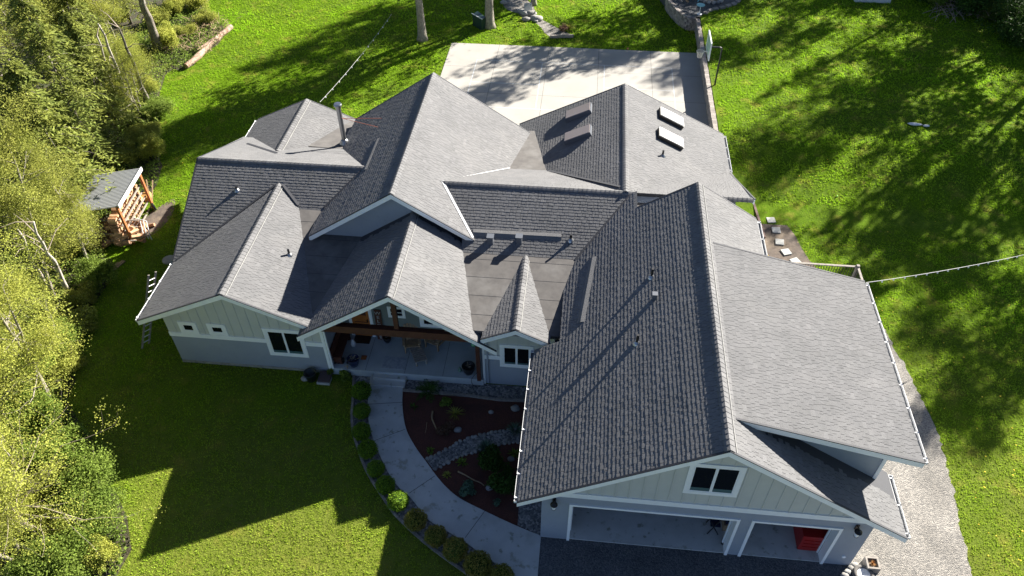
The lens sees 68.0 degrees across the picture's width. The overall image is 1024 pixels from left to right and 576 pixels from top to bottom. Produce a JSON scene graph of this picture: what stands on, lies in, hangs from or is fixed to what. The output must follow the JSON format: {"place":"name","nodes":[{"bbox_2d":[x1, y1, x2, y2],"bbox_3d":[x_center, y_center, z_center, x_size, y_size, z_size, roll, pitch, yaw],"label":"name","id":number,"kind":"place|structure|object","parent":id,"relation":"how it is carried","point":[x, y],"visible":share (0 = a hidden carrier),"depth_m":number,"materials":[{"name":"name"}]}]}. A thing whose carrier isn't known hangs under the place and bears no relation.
{"place":"outdoors","nodes":[
{"label":"outdoors","id":0,"kind":"place"},
{"bbox_2d":[0,0,223,575],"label":"forest floor","id":1,"kind":"structure","parent":0,"point":[135,21],"depth_m":43.12,"materials":[{"name":"plant"}]},
{"bbox_2d":[2,474,40,519],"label":"thicket shrub","id":2,"kind":"object","parent":1,"relation":"on","point":[33,501],"visible":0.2,"depth_m":27.58,"materials":[{"name":"green plant"}]},
{"bbox_2d":[0,381,47,450],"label":"thicket shrub","id":3,"kind":"object","parent":1,"relation":"on","point":[31,429],"visible":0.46,"depth_m":29.66,"materials":[{"name":"green plant"}]},
{"bbox_2d":[4,531,57,575],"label":"thicket shrub","id":4,"kind":"object","parent":1,"relation":"on","point":[20,568],"visible":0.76,"depth_m":25.73,"materials":[{"name":"green plant"}]},
{"bbox_2d":[0,327,63,400],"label":"broadleaf tree","id":5,"kind":"object","parent":1,"relation":"on","point":[11,378],"visible":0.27,"depth_m":30.98,"materials":[{"name":"green plant"}]},
{"bbox_2d":[0,327,66,500],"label":"broadleaf tree","id":6,"kind":"object","parent":1,"relation":"on","point":[5,395],"visible":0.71,"depth_m":27.58,"materials":[{"name":"green plant"}]},
{"bbox_2d":[2,331,66,378],"bbox_3d":[-20.297,2.932,32.604,2.628,1.931,2.840,-31,52,-27],"label":"thicket shrub","id":7,"kind":"object","parent":1,"relation":"on","point":[53,356],"visible":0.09,"depth_m":32.22,"materials":[{"name":"green plant"}]},
{"bbox_2d":[0,145,69,255],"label":"conifer","id":8,"kind":"object","parent":1,"relation":"on","point":[4,237],"visible":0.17,"depth_m":36.49,"materials":[{"name":"green plant"}]},
{"bbox_2d":[2,214,70,295],"bbox_3d":[-20.066,-1.361,33.351,2.442,6.974,3.618,-32,53,-28],"label":"dead tree","id":9,"kind":"object","parent":1,"relation":"on","point":[65,286],"visible":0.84,"depth_m":32.67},
{"bbox_2d":[7,386,74,444],"bbox_3d":[-19.059,5.134,30.228,2.521,2.096,2.380,30,52,27],"label":"thicket shrub","id":10,"kind":"object","parent":1,"relation":"on","point":[56,409],"visible":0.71,"depth_m":29.97,"materials":[{"name":"green plant"}]},
{"bbox_2d":[0,246,85,373],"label":"broadleaf tree","id":11,"kind":"object","parent":1,"relation":"on","point":[20,314],"visible":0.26,"depth_m":33.07,"materials":[{"name":"green plant"}]},
{"bbox_2d":[0,224,91,437],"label":"broadleaf tree","id":12,"kind":"object","parent":1,"relation":"on","point":[47,340],"visible":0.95,"depth_m":28.51,"materials":[{"name":"green plant"}]},
{"bbox_2d":[0,77,91,251],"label":"conifer","id":13,"kind":"object","parent":1,"relation":"on","point":[5,99],"visible":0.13,"depth_m":36.25,"materials":[{"name":"green plant"}]},
{"bbox_2d":[0,0,93,85],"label":"broadleaf tree","id":14,"kind":"object","parent":1,"relation":"on","point":[24,41],"visible":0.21,"depth_m":45.97,"materials":[{"name":"green plant"}]},
{"bbox_2d":[0,433,96,573],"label":"broadleaf tree","id":15,"kind":"object","parent":1,"relation":"on","point":[7,526],"visible":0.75,"depth_m":25.40,"materials":[{"name":"green plant"}]},
{"bbox_2d":[29,493,71,537],"bbox_3d":[-16.381,8.334,27.546,1.866,1.192,1.655,15,46,15],"label":"thicket shrub","id":16,"kind":"object","parent":1,"relation":"on","point":[47,522],"visible":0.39,"depth_m":27.17,"materials":[{"name":"green plant"}]},
{"bbox_2d":[0,6,104,169],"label":"conifer","id":17,"kind":"object","parent":1,"relation":"on","point":[3,71],"visible":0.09,"depth_m":39.84,"materials":[{"name":"green plant"}]},
{"bbox_2d":[0,88,105,301],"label":"broadleaf tree","id":18,"kind":"object","parent":1,"relation":"on","point":[10,207],"visible":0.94,"depth_m":32.52,"materials":[{"name":"green plant"}]},
{"bbox_2d":[25,314,83,347],"bbox_3d":[-20.193,2.118,33.548,2.726,1.763,2.225,-4,44,-3],"label":"thicket shrub","id":19,"kind":"object","parent":1,"relation":"on","point":[71,334],"visible":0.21,"depth_m":33.41,"materials":[{"name":"green plant"}]},
{"bbox_2d":[13,418,96,482],"bbox_3d":[-17.204,6.209,28.938,3.295,2.355,2.572,6,45,7],"label":"thicket shrub","id":20,"kind":"object","parent":1,"relation":"on","point":[71,449],"visible":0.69,"depth_m":28.45,"materials":[{"name":"green plant"}]},
{"bbox_2d":[9,138,104,257],"bbox_3d":[-20.863,-3.741,35.813,3.389,6.911,4.007,-9,45,-9],"label":"broadleaf tree","id":21,"kind":"object","parent":1,"relation":"on","point":[78,208],"visible":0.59,"depth_m":35.14,"materials":[{"name":"green plant"}]},
{"bbox_2d":[22,521,102,575],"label":"thicket shrub","id":22,"kind":"object","parent":1,"relation":"on","point":[68,554],"visible":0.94,"depth_m":26.01,"materials":[{"name":"green plant"}]},
{"bbox_2d":[42,341,89,380],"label":"thicket shrub","id":23,"kind":"object","parent":1,"relation":"on","point":[68,362],"visible":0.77,"depth_m":32.63,"materials":[{"name":"green plant"}]},
{"bbox_2d":[52,230,95,261],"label":"thicket shrub","id":24,"kind":"object","parent":1,"relation":"on","point":[76,249],"visible":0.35,"depth_m":37.85,"materials":[{"name":"green plant"}]},
{"bbox_2d":[1,60,147,253],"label":"conifer","id":25,"kind":"object","parent":1,"relation":"on","point":[18,77],"visible":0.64,"depth_m":37.01,"materials":[{"name":"green plant"}]},
{"bbox_2d":[50,303,98,334],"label":"thicket shrub","id":26,"kind":"object","parent":1,"relation":"on","point":[86,313],"visible":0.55,"depth_m":34.45,"materials":[{"name":"green plant"}]},
{"bbox_2d":[0,0,150,172],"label":"conifer","id":27,"kind":"object","parent":1,"relation":"on","point":[41,47],"visible":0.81,"depth_m":39.86,"materials":[{"name":"green plant"}]},
{"bbox_2d":[34,441,123,514],"bbox_3d":[-16.242,7.109,28.367,2.763,1.817,3.254,14,46,14],"label":"thicket shrub","id":28,"kind":"object","parent":1,"relation":"on","point":[89,471],"visible":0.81,"depth_m":28.03,"materials":[{"name":"green plant"}]},
{"bbox_2d":[60,280,97,307],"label":"thicket shrub","id":29,"kind":"object","parent":1,"relation":"on","point":[80,292],"visible":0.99,"depth_m":35.56,"materials":[{"name":"green plant"}]},
{"bbox_2d":[0,388,169,575],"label":"broadleaf tree","id":30,"kind":"object","parent":1,"relation":"on","point":[18,479],"visible":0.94,"depth_m":25.40,"materials":[{"name":"green plant"}]},
{"bbox_2d":[52,478,127,539],"bbox_3d":[-15.179,8.219,27.431,2.664,1.504,2.330,-34,53,-30],"label":"thicket shrub","id":31,"kind":"object","parent":1,"relation":"on","point":[102,494],"visible":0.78,"depth_m":27.29,"materials":[{"name":"green plant"}]},
{"bbox_2d":[44,0,136,82],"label":"conifer","id":32,"kind":"object","parent":1,"relation":"on","point":[90,25],"visible":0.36,"depth_m":47.57,"materials":[{"name":"green plant"}]},
{"bbox_2d":[67,251,118,294],"bbox_3d":[-20.122,-0.660,36.419,2.435,1.720,1.988,12,46,12],"label":"thicket shrub","id":33,"kind":"object","parent":1,"relation":"on","point":[96,272],"visible":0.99,"depth_m":36.23,"materials":[{"name":"green plant"}]},
{"bbox_2d":[71,0,131,39],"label":"broadleaf tree","id":34,"kind":"object","parent":1,"relation":"on","point":[102,6],"visible":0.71,"depth_m":51.62,"materials":[{"name":"green plant"}]},
{"bbox_2d":[82,532,123,573],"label":"thicket shrub","id":35,"kind":"object","parent":1,"relation":"on","point":[106,549],"visible":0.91,"depth_m":26.40,"materials":[{"name":"green plant"}]},
{"bbox_2d":[54,9,158,136],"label":"conifer","id":36,"kind":"object","parent":1,"relation":"on","point":[75,29],"visible":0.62,"depth_m":43.75,"materials":[{"name":"green plant"}]},
{"bbox_2d":[82,23,140,105],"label":"dead tree","id":37,"kind":"object","parent":1,"relation":"on","point":[109,50],"visible":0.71,"depth_m":42.88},
{"bbox_2d":[0,0,223,575],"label":"undergrowth","id":38,"kind":"object","parent":1,"relation":"on","point":[116,538],"visible":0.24,"depth_m":43.48,"materials":[{"name":"green plant"}]},
{"bbox_2d":[109,141,137,167],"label":"thicket shrub","id":39,"kind":"object","parent":1,"relation":"on","point":[126,159],"visible":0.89,"depth_m":43.57,"materials":[{"name":"green plant"}]},
{"bbox_2d":[94,217,154,247],"bbox_3d":[-20.290,-2.931,39.237,3.366,1.047,2.322,4,45,4],"label":"log heap","id":40,"kind":"object","parent":1,"relation":"on","point":[138,236],"visible":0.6,"depth_m":38.82,"materials":[{"name":"wood"}]},
{"bbox_2d":[101,10,148,101],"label":"dead tree","id":41,"kind":"object","parent":1,"relation":"on","point":[146,98],"visible":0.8,"depth_m":44.39,"materials":[{"name":"wood"}]},
{"bbox_2d":[98,0,165,32],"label":"broadleaf tree","id":42,"kind":"object","parent":1,"relation":"on","point":[133,7],"visible":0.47,"depth_m":55.92,"materials":[{"name":"green plant"}]},
{"bbox_2d":[120,123,147,143],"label":"thicket shrub","id":43,"kind":"object","parent":1,"relation":"on","point":[136,131],"visible":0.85,"depth_m":45.24,"materials":[{"name":"green plant"}]},
{"bbox_2d":[92,21,180,131],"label":"broadleaf tree","id":44,"kind":"object","parent":1,"relation":"on","point":[127,63],"visible":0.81,"depth_m":45.25,"materials":[{"name":"green plant"}]},
{"bbox_2d":[134,130,166,159],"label":"thicket shrub","id":45,"kind":"object","parent":1,"relation":"on","point":[152,143],"visible":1,"depth_m":43.74,"materials":[{"name":"green plant"}]},
{"bbox_2d":[138,0,164,53],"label":"dead tree","id":46,"kind":"object","parent":1,"relation":"on","point":[151,27],"visible":0.93,"depth_m":51.99,"materials":[{"name":"grey plant"}]},
{"bbox_2d":[135,94,176,121],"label":"thicket shrub","id":47,"kind":"object","parent":1,"relation":"on","point":[158,105],"visible":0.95,"depth_m":47.34,"materials":[{"name":"green plant"}]},
{"bbox_2d":[145,4,171,23],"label":"thicket shrub","id":48,"kind":"object","parent":1,"relation":"on","point":[160,17],"visible":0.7,"depth_m":56.60,"materials":[{"name":"green plant"}]},
{"bbox_2d":[148,20,181,50],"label":"thicket shrub","id":49,"kind":"object","parent":1,"relation":"on","point":[167,35],"visible":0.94,"depth_m":53.46,"materials":[{"name":"green plant"}]},
{"bbox_2d":[159,0,185,15],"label":"thicket shrub","id":50,"kind":"object","parent":1,"relation":"on","point":[174,6],"visible":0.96,"depth_m":57.52,"materials":[{"name":"green plant"}]},
{"bbox_2d":[171,22,198,36],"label":"thicket shrub","id":51,"kind":"object","parent":1,"relation":"on","point":[192,28],"visible":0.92,"depth_m":55.30,"materials":[{"name":"green plant"}]},
{"bbox_2d":[164,15,241,52],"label":"dead brush","id":52,"kind":"object","parent":1,"relation":"on","point":[182,38],"visible":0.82,"depth_m":55.13,"materials":[{"name":"plant"}]},
{"bbox_2d":[192,5,218,24],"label":"thicket shrub","id":53,"kind":"object","parent":1,"relation":"on","point":[202,16],"visible":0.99,"depth_m":56.52,"materials":[{"name":"green plant"}]},
{"bbox_2d":[184,24,232,67],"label":"fallen log","id":54,"kind":"object","parent":1,"relation":"on","point":[197,56],"visible":0.98,"depth_m":53.52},
{"bbox_2d":[140,199,174,237],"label":"bare earth","id":55,"kind":"structure","parent":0,"point":[158,217],"depth_m":40.73,"materials":[{"name":"soil"}]},
{"bbox_2d":[69,167,153,244],"bbox_3d":[-20.669,-4.248,39.315,2.758,2.600,3.225,0,44,0],"label":"woodshed","id":56,"kind":"object","parent":55,"relation":"on","point":[123,199],"visible":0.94,"depth_m":38.79,"materials":[{"name":"grey"}]},
{"bbox_2d":[368,376,540,575],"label":"path","id":57,"kind":"structure","parent":0,"point":[439,503],"depth_m":28.44,"materials":[{"name":"concrete"}]},
{"bbox_2d":[402,381,540,533],"bbox_3d":[-1.800,6.414,30.075,6.413,0.001,6.730,4,45,4],"label":"mulch bed","id":58,"kind":"object","parent":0,"point":[476,418],"visible":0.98,"depth_m":30.67,"materials":[{"name":"wood"}]},
{"bbox_2d":[415,379,440,402],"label":"fern","id":59,"kind":"object","parent":58,"relation":"on","point":[429,392],"visible":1,"depth_m":32.02,"materials":[{"name":"green plant"}]},
{"bbox_2d":[403,389,524,401],"bbox_3d":[-2.002,4.540,31.936,5.278,0.100,0.174,4,45,5],"label":"timber edging","id":60,"kind":"object","parent":58,"relation":"on","point":[474,396],"visible":0.93,"depth_m":31.89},
{"bbox_2d":[404,380,526,398],"bbox_3d":[-1.473,4.354,32.172,6.267,0.001,0.814,4,45,4],"label":"gravel strip","id":61,"kind":"object","parent":58,"relation":"on","point":[503,391],"visible":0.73,"depth_m":32.23,"materials":[{"name":"gravel"}]},
{"bbox_2d":[459,479,476,496],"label":"silvery shrub","id":62,"kind":"object","parent":58,"relation":"on","point":[468,485],"visible":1,"depth_m":28.48,"materials":[{"name":"green plant"}]},
{"bbox_2d":[427,430,521,467],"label":"creek gravel","id":63,"kind":"structure","parent":58,"relation":"on","point":[464,447],"depth_m":30.21,"materials":[{"name":"gravel"}]},
{"bbox_2d":[477,443,503,472],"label":"rounded shrub","id":64,"kind":"object","parent":58,"relation":"on","point":[490,459],"visible":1,"depth_m":29.01,"materials":[{"name":"green plant"}]},
{"bbox_2d":[485,470,515,494],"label":"rounded shrub","id":65,"kind":"object","parent":58,"relation":"on","point":[504,483],"visible":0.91,"depth_m":28.42,"materials":[{"name":"green plant"}]},
{"bbox_2d":[518,501,541,534],"bbox_3d":[0.945,6.437,30.016,0.881,0.001,7.143,4,45,4],"label":"gravel strip","id":66,"kind":"object","parent":58,"relation":"on","point":[529,517],"visible":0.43,"depth_m":27.96,"materials":[{"name":"gravel"}]},
{"bbox_2d":[503,0,568,35],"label":"creek gravel","id":67,"kind":"structure","parent":0,"point":[516,5],"depth_m":57.73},
{"bbox_2d":[61,0,1023,575],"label":"lawn","id":68,"kind":"structure","parent":0,"point":[825,220],"depth_m":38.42,"materials":[{"name":"plant"}]},
{"bbox_2d":[141,272,156,348],"bbox_3d":[-15.871,1.008,33.176,1.931,3.770,0.224,-29,51,-26],"label":"ladder","id":69,"kind":"object","parent":68,"relation":"on","point":[146,299],"visible":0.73,"depth_m":32.84,"materials":[{"name":"white"}]},
{"bbox_2d":[384,0,427,42],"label":"tall tree","id":70,"kind":"object","parent":68,"relation":"on","point":[421,32],"visible":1,"depth_m":54.06,"materials":[{"name":"grey plant"}]},
{"bbox_2d":[350,375,471,575],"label":"edging","id":71,"kind":"object","parent":68,"relation":"on","point":[436,551],"visible":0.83,"depth_m":28.11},
{"bbox_2d":[353,376,510,575],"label":"border gravel","id":72,"kind":"structure","parent":68,"relation":"on","point":[401,514],"depth_m":28.76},
{"bbox_2d":[351,380,371,400],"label":"round shrub","id":73,"kind":"object","parent":72,"relation":"on","point":[361,390],"visible":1,"depth_m":31.66,"materials":[{"name":"green plant"}]},
{"bbox_2d":[351,421,371,440],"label":"round shrub","id":74,"kind":"object","parent":72,"relation":"on","point":[360,430],"visible":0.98,"depth_m":30.25,"materials":[{"name":"green plant"}]},
{"bbox_2d":[352,403,370,419],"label":"round shrub","id":75,"kind":"object","parent":72,"relation":"on","point":[360,410],"visible":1,"depth_m":30.99,"materials":[{"name":"green plant"}]},
{"bbox_2d":[357,439,378,459],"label":"round shrub","id":76,"kind":"object","parent":72,"relation":"on","point":[367,448],"visible":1,"depth_m":29.62,"materials":[{"name":"green plant"}]},
{"bbox_2d":[366,459,385,478],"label":"round shrub","id":77,"kind":"object","parent":72,"relation":"on","point":[375,468],"visible":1,"depth_m":29.06,"materials":[{"name":"green plant"}]},
{"bbox_2d":[374,475,394,495],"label":"round shrub","id":78,"kind":"object","parent":72,"relation":"on","point":[384,485],"visible":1,"depth_m":28.52,"materials":[{"name":"green plant"}]},
{"bbox_2d":[386,489,408,511],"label":"round shrub","id":79,"kind":"object","parent":72,"relation":"on","point":[397,500],"visible":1,"depth_m":27.99,"materials":[{"name":"green plant"}]},
{"bbox_2d":[404,508,427,531],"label":"round shrub","id":80,"kind":"object","parent":72,"relation":"on","point":[415,519],"visible":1,"depth_m":27.43,"materials":[{"name":"green plant"}]},
{"bbox_2d":[424,524,447,548],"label":"round shrub","id":81,"kind":"object","parent":72,"relation":"on","point":[435,535],"visible":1,"depth_m":27.00,"materials":[{"name":"green plant"}]},
{"bbox_2d":[442,536,468,563],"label":"round shrub","id":82,"kind":"object","parent":72,"relation":"on","point":[455,549],"visible":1,"depth_m":26.57,"materials":[{"name":"green plant"}]},
{"bbox_2d":[462,549,492,575],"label":"round shrub","id":83,"kind":"object","parent":72,"relation":"on","point":[475,564],"visible":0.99,"depth_m":26.11,"materials":[{"name":"green plant"}]},
{"bbox_2d":[487,563,514,575],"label":"round shrub","id":84,"kind":"object","parent":72,"relation":"on","point":[502,569],"visible":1,"depth_m":25.95,"materials":[{"name":"green plant"}]},
{"bbox_2d":[485,0,495,29],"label":"tall tree","id":85,"kind":"object","parent":68,"relation":"on","point":[489,16],"visible":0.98,"depth_m":55.68,"materials":[{"name":"grey plant"}]},
{"bbox_2d":[135,72,927,564],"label":"house","id":86,"kind":"structure","parent":68,"relation":"on","point":[643,316],"depth_m":29.93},
{"bbox_2d":[177,321,199,333],"bbox_3d":[-13.535,1.654,31.749,0.780,0.700,0.038,4,45,4],"label":"window","id":87,"kind":"structure","parent":86,"relation":"in","point":[185,327],"depth_m":31.74,"materials":[{"name":"white plastic"}]},
{"bbox_2d":[206,323,228,335],"bbox_3d":[-12.287,1.738,31.651,0.810,0.680,0.038,4,45,4],"label":"window","id":88,"kind":"structure","parent":86,"relation":"in","point":[214,329],"depth_m":31.64,"materials":[{"name":"white plastic"}]},
{"bbox_2d":[261,328,309,357],"bbox_3d":[-9.473,2.307,31.801,1.700,1.680,0.038,4,45,4],"label":"window","id":89,"kind":"structure","parent":86,"relation":"in","point":[280,342],"depth_m":31.81,"materials":[{"name":"white plastic"}]},
{"bbox_2d":[330,333,350,363],"bbox_3d":[-7.438,2.435,32.995,0.420,0.900,1.500,4,45,4],"label":"bench","id":90,"kind":"object","parent":86,"relation":"on","point":[338,345],"visible":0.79,"depth_m":32.78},
{"bbox_2d":[349,310,375,336],"bbox_3d":[-6.619,1.358,33.160,1.080,2.200,0.100,4,45,4],"label":"front door","id":91,"kind":"structure","parent":86,"relation":"in","point":[366,317],"depth_m":33.18,"materials":[{"name":"brown"}]},
{"bbox_2d":[402,323,420,353],"bbox_3d":[-4.384,2.172,33.152,0.800,1.052,0.988,-5,45,-5],"label":"garden chair","id":92,"kind":"object","parent":86,"relation":"on","point":[410,342],"visible":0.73,"depth_m":33.08,"materials":[{"name":"brown wood"}]},
{"bbox_2d":[409,344,426,366],"bbox_3d":[-4.058,2.904,32.886,0.540,0.337,1.009,-16,46,-15],"label":"garden chair","id":93,"kind":"object","parent":86,"relation":"on","point":[418,354],"visible":0.96,"depth_m":32.69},
{"bbox_2d":[499,344,533,368],"bbox_3d":[0.185,2.803,31.031,1.380,1.380,0.038,4,45,4],"label":"window","id":94,"kind":"structure","parent":86,"relation":"in","point":[514,356],"depth_m":31.01,"materials":[{"name":"white plastic"}]},
{"bbox_2d":[682,463,747,497],"bbox_3d":[6.311,6.007,23.717,1.700,1.720,0.038,4,45,4],"label":"window","id":95,"kind":"structure","parent":86,"relation":"in","point":[702,478],"depth_m":23.69,"materials":[{"name":"white plastic"}]},
{"bbox_2d":[793,526,830,550],"bbox_3d":[10.728,8.668,26.861,1.190,0.980,0.890,4,45,4],"label":"red chest","id":96,"kind":"object","parent":86,"relation":"on","point":[809,539],"visible":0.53,"depth_m":26.48,"materials":[{"name":"red"}]},
{"bbox_2d":[665,0,740,130],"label":"retaining wall","id":97,"kind":"structure","parent":68,"relation":"on","point":[679,17],"depth_m":53.66,"materials":[{"name":"stone"}]},
{"bbox_2d":[697,30,722,84],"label":"basketball hoop","id":98,"kind":"object","parent":68,"relation":"on","point":[709,46],"visible":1,"depth_m":46.83,"materials":[{"name":"white"}]},
{"bbox_2d":[924,0,991,22],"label":"brush pile","id":99,"kind":"object","parent":68,"relation":"on","point":[952,8],"visible":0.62,"depth_m":54.96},
{"bbox_2d":[951,0,1006,14],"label":"bramble","id":100,"kind":"object","parent":68,"relation":"on","point":[973,5],"visible":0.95,"depth_m":54.36,"materials":[{"name":"green plant"}]},
{"bbox_2d":[989,0,1023,29],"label":"bramble","id":101,"kind":"object","parent":68,"relation":"on","point":[1015,9],"visible":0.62,"depth_m":52.66,"materials":[{"name":"green plant"}]},
{"bbox_2d":[994,15,1023,47],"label":"bramble","id":102,"kind":"object","parent":68,"relation":"on","point":[1008,29],"visible":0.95,"depth_m":51.12,"materials":[{"name":"green plant"}]},
{"bbox_2d":[441,43,708,125],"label":"court","id":103,"kind":"object","parent":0,"point":[571,82],"visible":0.21,"depth_m":51.18,"materials":[{"name":"concrete"}]},
{"bbox_2d":[467,59,675,109],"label":"court lines","id":104,"kind":"object","parent":103,"relation":"on","point":[566,63],"visible":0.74,"depth_m":50.60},
{"bbox_2d":[538,537,846,575],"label":"driveway","id":105,"kind":"structure","parent":0,"point":[563,557],"depth_m":26.67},
{"bbox_2d":[660,0,735,28],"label":"fire pit ground","id":106,"kind":"structure","parent":0,"point":[691,8],"depth_m":56.72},
{"bbox_2d":[762,224,814,267],"bbox_3d":[12.059,-0.821,37.349,6.051,0.001,12.726,4,45,4],"label":"dirt bed","id":107,"kind":"object","parent":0,"point":[791,242],"visible":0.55,"depth_m":38.76,"materials":[{"name":"soil"}]},
{"bbox_2d":[846,329,971,575],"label":"gravel yard","id":108,"kind":"structure","parent":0,"point":[934,545],"depth_m":27.80,"materials":[{"name":"gravel"}]},
{"bbox_2d":[862,556,880,572],"bbox_3d":[12.506,9.595,26.379,0.440,0.404,0.440,4,45,4],"label":"fire pit","id":109,"kind":"object","parent":108,"relation":"on","point":[871,563],"visible":1,"depth_m":26.32,"materials":[{"name":"white"}]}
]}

